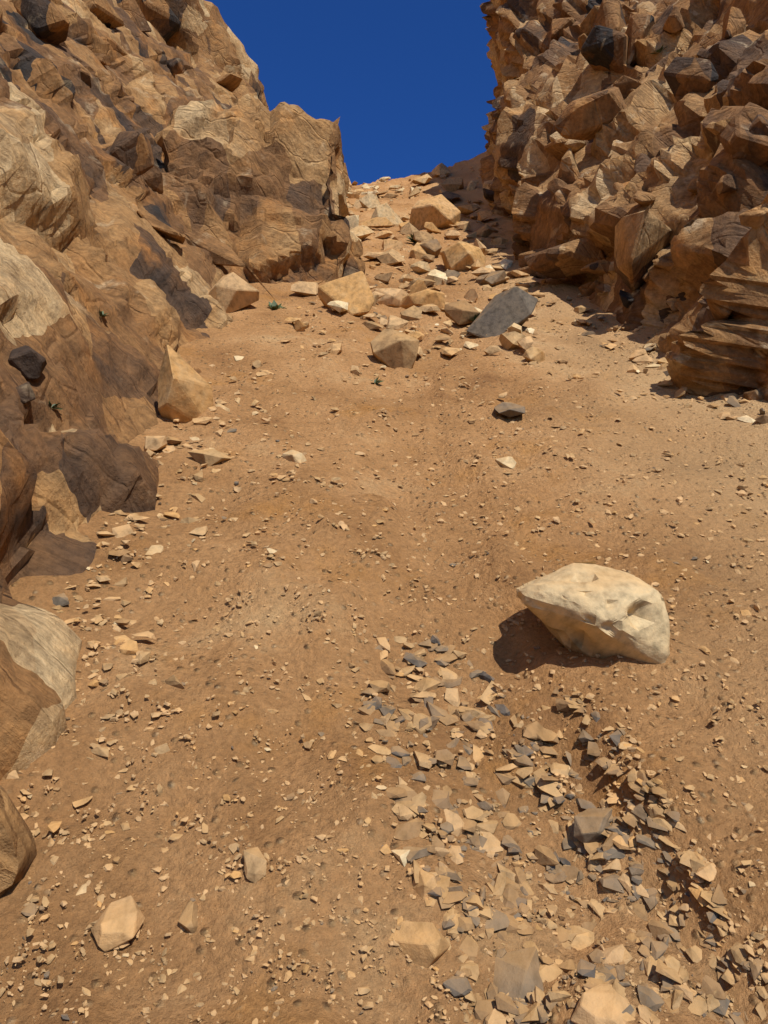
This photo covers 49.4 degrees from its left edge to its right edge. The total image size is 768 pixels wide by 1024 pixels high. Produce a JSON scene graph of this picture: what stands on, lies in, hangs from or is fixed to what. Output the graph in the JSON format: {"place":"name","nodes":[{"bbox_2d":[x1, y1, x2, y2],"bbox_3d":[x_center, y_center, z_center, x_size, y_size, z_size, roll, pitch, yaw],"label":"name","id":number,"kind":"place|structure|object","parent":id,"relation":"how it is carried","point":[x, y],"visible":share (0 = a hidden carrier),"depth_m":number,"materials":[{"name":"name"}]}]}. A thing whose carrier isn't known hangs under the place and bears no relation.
{"place":"outdoors","nodes":[
{"label":"outdoors","id":0,"kind":"place"},
{"bbox_2d":[205,0,497,184],"label":"sky","id":1,"kind":"structure","parent":0,"point":[409,84],"materials":[{"name":"blue"}]},
{"bbox_2d":[0,151,767,1023],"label":"gully ground","id":2,"kind":"structure","parent":0,"point":[256,331],"depth_m":2.17,"materials":[{"name":"brown soil"}]},
{"bbox_2d":[0,0,268,896],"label":"rock wall","id":3,"kind":"structure","parent":2,"relation":"on","point":[82,242],"depth_m":3.92,"materials":[{"name":"brown stone"}]},
{"bbox_2d":[8,0,271,403],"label":"rocks","id":4,"kind":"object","parent":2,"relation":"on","point":[48,21],"depth_m":7.25,"materials":[{"name":"brown stone"}]},
{"bbox_2d":[154,100,365,283],"bbox_3d":[-1.199,-2.515,7.769,1.964,2.121,1.925,2,-13,-8],"label":"buttress rock","id":5,"kind":"object","parent":2,"relation":"on","point":[261,190],"visible":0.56,"depth_m":7.04,"materials":[{"name":"brown stone"}]},
{"bbox_2d":[48,45,666,409],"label":"alpine plant tufts","id":6,"kind":"object","parent":2,"relation":"on","point":[273,305],"visible":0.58,"depth_m":5.78,"materials":[{"name":"green plant"}]},
{"bbox_2d":[91,193,647,1023],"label":"rocks","id":7,"kind":"object","parent":2,"relation":"on","point":[185,391],"visible":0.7,"depth_m":3.58,"materials":[{"name":"beige stone"}]},
{"bbox_2d":[0,163,767,1023],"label":"scree stones","id":8,"kind":"object","parent":2,"relation":"on","point":[710,995],"visible":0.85,"depth_m":1.76,"materials":[{"name":"beige stone"}]},
{"bbox_2d":[516,561,669,663],"bbox_3d":[0.559,0.268,2.212,0.389,0.312,0.329,0,-13,0],"label":"pale boulder","id":9,"kind":"object","parent":2,"relation":"on","point":[590,609],"visible":0.87,"depth_m":2.11,"materials":[{"name":"stone"}]},
{"bbox_2d":[478,0,767,401],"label":"rock wall","id":10,"kind":"structure","parent":2,"relation":"on","point":[716,251],"depth_m":6.25,"materials":[{"name":"brown stone"}]},
{"bbox_2d":[483,184,762,400],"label":"rocks","id":11,"kind":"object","parent":2,"relation":"on","point":[603,289],"depth_m":7.35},
{"bbox_2d":[517,0,767,319],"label":"rocks","id":12,"kind":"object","parent":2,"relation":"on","point":[643,237],"depth_m":6.54,"materials":[{"name":"brown stone"}]}
]}

